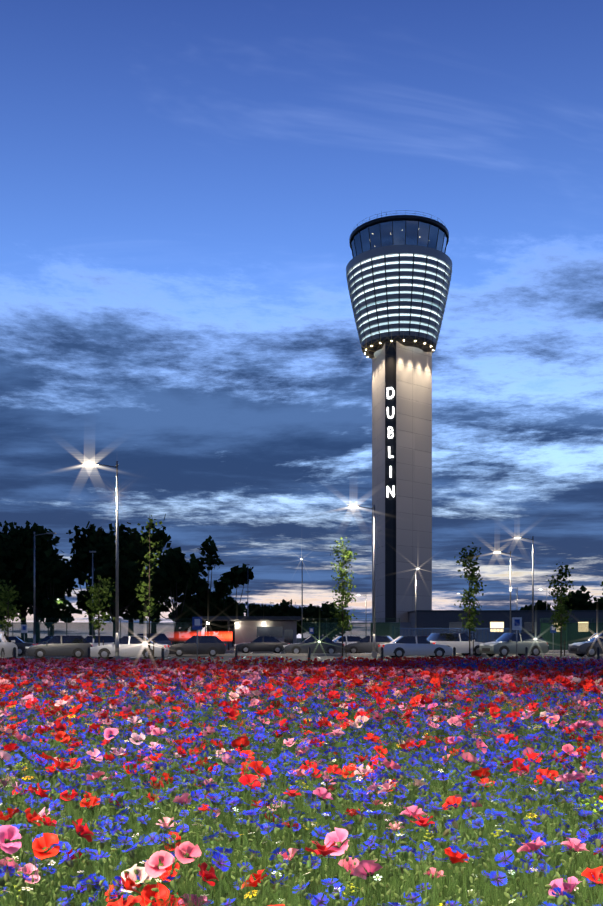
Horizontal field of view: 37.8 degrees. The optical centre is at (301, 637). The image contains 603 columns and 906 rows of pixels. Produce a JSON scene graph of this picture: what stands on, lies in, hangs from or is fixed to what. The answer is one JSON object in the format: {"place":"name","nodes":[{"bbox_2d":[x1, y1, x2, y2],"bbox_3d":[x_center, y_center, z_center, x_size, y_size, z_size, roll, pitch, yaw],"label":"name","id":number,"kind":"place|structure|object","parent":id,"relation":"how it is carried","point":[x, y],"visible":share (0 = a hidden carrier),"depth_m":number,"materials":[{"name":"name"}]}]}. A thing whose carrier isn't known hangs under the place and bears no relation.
{"place":"outdoors","nodes":[
{"label":"outdoors","id":0,"kind":"place"},
{"bbox_2d":[85,636,114,646],"bbox_3d":[-14.838,0.592,62.390,4.075,1.475,2.040,0,0,-14],"label":"hatchback car","id":1,"kind":"object","parent":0,"point":[108,640],"visible":0.1,"depth_m":61.83,"materials":[{"name":"white paint"}]},
{"bbox_2d":[207,633,231,639],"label":"bus","id":2,"kind":"object","parent":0,"point":[225,636],"visible":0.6,"depth_m":85.61,"materials":[{"name":"red metal"}]},
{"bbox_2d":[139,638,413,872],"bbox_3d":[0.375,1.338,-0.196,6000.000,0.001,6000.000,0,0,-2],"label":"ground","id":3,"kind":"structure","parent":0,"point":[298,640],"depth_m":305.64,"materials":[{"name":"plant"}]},
{"bbox_2d":[275,599,308,634],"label":"tree","id":4,"kind":"object","parent":3,"relation":"on","point":[285,609],"visible":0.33,"depth_m":226.73,"materials":[{"name":"green plant"}]},
{"bbox_2d":[0,655,602,905],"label":"wildflower meadow","id":5,"kind":"structure","parent":3,"relation":"on","point":[458,780],"depth_m":4.67,"materials":[{"name":"plant"}]},
{"bbox_2d":[313,601,351,622],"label":"tree","id":6,"kind":"object","parent":3,"relation":"on","point":[327,609],"visible":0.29,"depth_m":229.18,"materials":[{"name":"green plant"}]},
{"bbox_2d":[0,0,602,637],"label":"sky","id":7,"kind":"structure","parent":0,"point":[185,185],"materials":[{"name":"blue"}]},
{"bbox_2d":[6,643,602,667],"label":"car park","id":8,"kind":"structure","parent":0,"point":[226,658],"depth_m":59.19,"materials":[{"name":"grey asphalt"}]},
{"bbox_2d":[0,522,14,579],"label":"belt tree","id":9,"kind":"object","parent":8,"relation":"on","point":[2,538],"visible":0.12,"depth_m":120.86,"materials":[{"name":"green plant"}]},
{"bbox_2d":[0,632,17,658],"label":"car","id":10,"kind":"object","parent":8,"relation":"on","point":[7,645],"visible":0.79,"depth_m":49.25,"materials":[{"name":"grey paint"}]},
{"bbox_2d":[0,580,24,658],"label":"young tree","id":11,"kind":"object","parent":8,"relation":"on","point":[5,606],"visible":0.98,"depth_m":56.14,"materials":[{"name":"green plant"}]},
{"bbox_2d":[0,534,29,621],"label":"belt tree","id":12,"kind":"object","parent":8,"relation":"on","point":[5,575],"visible":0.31,"depth_m":109.87,"materials":[{"name":"green plant"}]},
{"bbox_2d":[9,636,36,655],"bbox_3d":[-22.022,0.612,65.184,4.625,1.435,2.100,0,0,-7],"label":"sedan car","id":13,"kind":"object","parent":8,"relation":"on","point":[20,643],"visible":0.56,"depth_m":64.52,"materials":[{"name":"blue paint"}]},
{"bbox_2d":[21,625,26,641],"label":"parking sign","id":14,"kind":"object","parent":8,"relation":"on","point":[24,629],"visible":0.85,"depth_m":65.18,"materials":[{"name":"blue metal"}]},
{"bbox_2d":[1,520,64,621],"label":"belt tree","id":15,"kind":"object","parent":8,"relation":"on","point":[18,529],"visible":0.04,"depth_m":132.98,"materials":[{"name":"green plant"}]},
{"bbox_2d":[0,523,74,621],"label":"belt tree","id":16,"kind":"object","parent":8,"relation":"on","point":[20,547],"visible":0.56,"depth_m":117.25,"materials":[{"name":"green plant"}]},
{"bbox_2d":[33,532,55,642],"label":"lamp","id":17,"kind":"object","parent":8,"relation":"on","point":[34,633],"visible":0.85,"depth_m":74.11,"materials":[{"name":"silver metal"}]},
{"bbox_2d":[37,636,51,643],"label":"hatchback car","id":18,"kind":"object","parent":8,"relation":"on","point":[46,638],"visible":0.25,"depth_m":70.29,"materials":[{"name":"glass"}]},
{"bbox_2d":[14,549,81,621],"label":"belt tree","id":19,"kind":"object","parent":8,"relation":"on","point":[49,570],"visible":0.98,"depth_m":107.81,"materials":[{"name":"green plant"}]},
{"bbox_2d":[25,635,91,658],"bbox_3d":[-15.679,0.592,56.864,4.075,1.475,2.040,0,0,-22],"label":"hatchback car","id":20,"kind":"object","parent":8,"relation":"on","point":[76,646],"visible":0.96,"depth_m":56.21,"materials":[{"name":"grey paint"}]},
{"bbox_2d":[57,521,113,621],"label":"belt tree","id":21,"kind":"object","parent":8,"relation":"on","point":[80,561],"visible":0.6,"depth_m":119.50,"materials":[{"name":"green plant"}]},
{"bbox_2d":[89,551,95,635],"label":"street light","id":22,"kind":"object","parent":8,"relation":"on","point":[92,552],"visible":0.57,"depth_m":69.30,"materials":[{"name":"silver metal"}]},
{"bbox_2d":[79,575,115,658],"bbox_3d":[-12.538,-1.260,54.483,2.380,5.196,2.057,0,0,-2],"label":"young tree","id":23,"kind":"object","parent":8,"relation":"on","point":[95,605],"visible":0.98,"depth_m":54.32,"materials":[{"name":"green plant"}]},
{"bbox_2d":[81,461,120,662],"bbox_3d":[-10.125,-3.787,44.519,1.945,10.250,0.340,0,0,-2],"label":"lamp","id":24,"kind":"object","parent":8,"relation":"on","point":[116,656],"visible":0.94,"depth_m":44.48,"materials":[{"name":"silver metal"}]},
{"bbox_2d":[78,536,158,621],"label":"belt tree","id":25,"kind":"object","parent":8,"relation":"on","point":[128,573],"visible":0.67,"depth_m":112.02,"materials":[{"name":"green plant"}]},
{"bbox_2d":[90,636,168,658],"bbox_3d":[-10.609,0.612,54.509,4.625,1.435,2.100,0,0,0],"label":"sedan car","id":26,"kind":"object","parent":8,"relation":"on","point":[133,646],"visible":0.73,"depth_m":53.63,"materials":[{"name":"grey paint"}]},
{"bbox_2d":[106,522,161,621],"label":"belt tree","id":27,"kind":"object","parent":8,"relation":"on","point":[128,537],"visible":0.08,"depth_m":135.54,"materials":[{"name":"green plant"}]},
{"bbox_2d":[135,515,165,658],"bbox_3d":[-8.515,-2.812,49.562,1.704,8.300,1.697,0,0,-2],"label":"young tree","id":28,"kind":"object","parent":8,"relation":"on","point":[142,599],"visible":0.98,"depth_m":49.53,"materials":[{"name":"green plant"}]},
{"bbox_2d":[121,514,184,621],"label":"belt tree","id":29,"kind":"object","parent":8,"relation":"on","point":[159,535],"visible":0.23,"depth_m":121.62,"materials":[{"name":"green plant"}]},
{"bbox_2d":[136,633,171,645],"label":"car","id":30,"kind":"object","parent":8,"relation":"on","point":[160,638],"visible":0.12,"depth_m":69.94,"materials":[{"name":"blue paint"}]},
{"bbox_2d":[139,547,200,621],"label":"belt tree","id":31,"kind":"object","parent":8,"relation":"on","point":[168,578],"visible":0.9,"depth_m":114.42,"materials":[{"name":"green plant"}]},
{"bbox_2d":[170,594,220,634],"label":"tree","id":32,"kind":"object","parent":8,"relation":"on","point":[196,607],"visible":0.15,"depth_m":217.16,"materials":[{"name":"green plant"}]},
{"bbox_2d":[192,617,201,661],"bbox_3d":[-4.809,0.188,40.659,0.450,2.300,0.083,0,0,-2],"label":"parking sign","id":33,"kind":"object","parent":8,"relation":"on","point":[197,623],"visible":0.85,"depth_m":40.62,"materials":[{"name":"blue metal"}]},
{"bbox_2d":[169,636,225,656],"bbox_3d":[-7.442,0.592,62.604,4.075,1.475,2.040,0,0,-7],"label":"hatchback car","id":34,"kind":"object","parent":8,"relation":"on","point":[212,646],"visible":0.88,"depth_m":61.84,"materials":[{"name":"black paint"}]},
{"bbox_2d":[179,535,233,635],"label":"belt tree","id":35,"kind":"object","parent":8,"relation":"on","point":[209,605],"visible":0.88,"depth_m":126.50,"materials":[{"name":"green plant"}]},
{"bbox_2d":[210,596,244,642],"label":"tree","id":36,"kind":"object","parent":8,"relation":"on","point":[221,627],"visible":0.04,"depth_m":211.45,"materials":[{"name":"plant"}]},
{"bbox_2d":[211,563,253,646],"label":"belt tree","id":37,"kind":"object","parent":8,"relation":"on","point":[237,575],"visible":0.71,"depth_m":129.50,"materials":[{"name":"green plant"}]},
{"bbox_2d":[201,616,300,649],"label":"gatehouse","id":38,"kind":"object","parent":8,"relation":"on","point":[248,629],"visible":0.67,"depth_m":88.44,"materials":[{"name":"grey"}]},
{"bbox_2d":[234,636,288,653],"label":"sedan car","id":39,"kind":"object","parent":8,"relation":"on","point":[266,644],"visible":0.9,"depth_m":73.91,"materials":[{"name":"black paint"}]},
{"bbox_2d":[244,602,281,615],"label":"hedge","id":40,"kind":"object","parent":8,"relation":"on","point":[260,610],"visible":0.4,"depth_m":222.70,"materials":[{"name":"green plant"}]},
{"bbox_2d":[0,618,602,649],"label":"security fence","id":41,"kind":"object","parent":8,"relation":"on","point":[174,632],"visible":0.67,"depth_m":91.98,"materials":[{"name":"green"}]},
{"bbox_2d":[309,628,313,635],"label":"parking sign","id":42,"kind":"object","parent":41,"relation":"attached to","point":[311,631],"visible":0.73,"depth_m":83.81,"materials":[{"name":"blue metal"}]},
{"bbox_2d":[300,557,302,640],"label":"lamp","id":43,"kind":"object","parent":8,"relation":"on","point":[302,599],"visible":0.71,"depth_m":96.79,"materials":[{"name":"silver metal"}]},
{"bbox_2d":[13,647,599,664],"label":"bollards","id":44,"kind":"object","parent":8,"relation":"on","point":[309,652],"visible":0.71,"depth_m":36.17,"materials":[{"name":"black metal"}]},
{"bbox_2d":[19,652,601,661],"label":"bay lines","id":45,"kind":"object","parent":8,"relation":"on","point":[327,661],"visible":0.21,"depth_m":58.83,"materials":[{"name":"white paint"}]},
{"bbox_2d":[21,650,602,655],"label":"kerbs","id":46,"kind":"structure","parent":8,"relation":"on","point":[336,654],"depth_m":65.59,"materials":[{"name":"grey concrete"}]},
{"bbox_2d":[283,636,343,653],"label":"sedan car","id":47,"kind":"object","parent":8,"relation":"on","point":[319,644],"visible":0.94,"depth_m":67.03,"materials":[{"name":"grey paint"}]},
{"bbox_2d":[295,604,331,633],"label":"tree","id":48,"kind":"object","parent":8,"relation":"on","point":[310,612],"visible":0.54,"depth_m":225.38,"materials":[{"name":"green plant"}]},
{"bbox_2d":[329,537,356,656],"bbox_3d":[2.920,-2.844,61.993,2.064,8.365,2.355,0,0,-2],"label":"young tree","id":49,"kind":"object","parent":8,"relation":"on","point":[346,555],"visible":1,"depth_m":61.74,"materials":[{"name":"green plant"}]},
{"bbox_2d":[332,636,361,644],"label":"hatchback car","id":50,"kind":"object","parent":8,"relation":"on","point":[350,639],"visible":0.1,"depth_m":79.39,"materials":[{"name":"white paint"}]},
{"bbox_2d":[348,504,376,657],"bbox_3d":[4.064,-3.787,58.935,1.945,10.250,0.340,0,0,-2],"label":"lamp","id":51,"kind":"object","parent":8,"relation":"on","point":[374,654],"visible":0.96,"depth_m":58.90,"materials":[{"name":"silver metal"}]},
{"bbox_2d":[344,636,393,652],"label":"hatchback car","id":52,"kind":"object","parent":8,"relation":"on","point":[364,645],"visible":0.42,"depth_m":69.29,"materials":[{"name":"grey paint"}]},
{"bbox_2d":[346,210,451,622],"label":"control tower","id":53,"kind":"structure","parent":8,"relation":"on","point":[398,271],"depth_m":177.75,"materials":[{"name":"grey concrete"}]},
{"bbox_2d":[387,387,393,496],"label":"dublin letters","id":54,"kind":"object","parent":53,"relation":"attached to","point":[389,456],"visible":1,"depth_m":176.88,"materials":[{"name":"white plastic"}]},
{"bbox_2d":[378,636,452,657],"bbox_3d":[7.492,0.612,58.033,4.625,1.435,2.100,0,0,-7],"label":"sedan car","id":55,"kind":"object","parent":8,"relation":"on","point":[400,646],"visible":0.96,"depth_m":57.21,"materials":[{"name":"grey paint"}]},
{"bbox_2d":[415,568,418,635],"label":"lamp","id":56,"kind":"object","parent":8,"relation":"on","point":[415,599],"visible":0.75,"depth_m":113.22,"materials":[{"name":"silver metal"}]},
{"bbox_2d":[426,633,482,655],"bbox_3d":[11.217,0.496,64.143,4.475,1.664,2.160,0,0,-22],"label":"suv","id":57,"kind":"object","parent":8,"relation":"on","point":[459,642],"visible":0.48,"depth_m":63.31,"materials":[{"name":"white paint"}]},
{"bbox_2d":[400,628,520,642],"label":"fence","id":58,"kind":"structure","parent":8,"relation":"on","point":[461,632],"depth_m":99.35,"materials":[{"name":"green"}]},
{"bbox_2d":[454,542,486,655],"bbox_3d":[11.912,-2.693,62.145,1.997,8.064,2.137,0,0,-36],"label":"young tree","id":59,"kind":"object","parent":8,"relation":"on","point":[472,577],"visible":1,"depth_m":61.98,"materials":[{"name":"green plant"}]},
{"bbox_2d":[493,551,510,632],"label":"lamp","id":60,"kind":"object","parent":8,"relation":"on","point":[510,584],"visible":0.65,"depth_m":90.39,"materials":[{"name":"silver metal"}]},
{"bbox_2d":[479,633,547,656],"bbox_3d":[14.978,0.496,62.253,4.475,1.664,2.160,0,0,-20],"label":"car","id":61,"kind":"object","parent":8,"relation":"on","point":[504,644],"visible":0.98,"depth_m":61.62,"materials":[{"name":"grey paint"}]},
{"bbox_2d":[512,617,521,664],"bbox_3d":[10.171,0.188,41.593,0.450,2.300,0.083,0,0,-2],"label":"parking sign","id":62,"kind":"object","parent":8,"relation":"on","point":[516,623],"visible":0.85,"depth_m":41.56,"materials":[{"name":"blue metal"}]},
{"bbox_2d":[512,536,533,632],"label":"lamp","id":63,"kind":"object","parent":8,"relation":"on","point":[532,539],"visible":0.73,"depth_m":77.36,"materials":[{"name":"silver metal"}]},
{"bbox_2d":[520,600,553,609],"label":"tree","id":64,"kind":"object","parent":8,"relation":"on","point":[540,605],"visible":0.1,"depth_m":214.92,"materials":[{"name":"brown plant"}]},
{"bbox_2d":[550,625,555,653],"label":"parking sign","id":65,"kind":"object","parent":8,"relation":"on","point":[552,630],"visible":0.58,"depth_m":66.32,"materials":[{"name":"blue metal"}]},
{"bbox_2d":[546,562,573,656],"bbox_3d":[18.332,-2.045,62.352,2.118,6.766,2.045,0,0,-2],"label":"young tree","id":66,"kind":"object","parent":8,"relation":"on","point":[561,620],"visible":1,"depth_m":62.32,"materials":[{"name":"green plant"}]},
{"bbox_2d":[553,585,600,609],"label":"tree","id":67,"kind":"object","parent":8,"relation":"on","point":[579,599],"visible":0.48,"depth_m":204.33,"materials":[{"name":"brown plant"}]},
{"bbox_2d":[568,633,602,656],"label":"car","id":68,"kind":"object","parent":8,"relation":"on","point":[590,645],"visible":1,"depth_m":60.45,"materials":[{"name":"grey paint"}]},
{"bbox_2d":[591,597,602,609],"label":"tree","id":69,"kind":"object","parent":8,"relation":"on","point":[599,601],"visible":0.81,"depth_m":201.47,"materials":[{"name":"green plant"}]},
{"bbox_2d":[375,610,602,642],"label":"building","id":70,"kind":"structure","parent":0,"point":[451,618],"depth_m":168.93,"materials":[{"name":"grey"}]}
]}

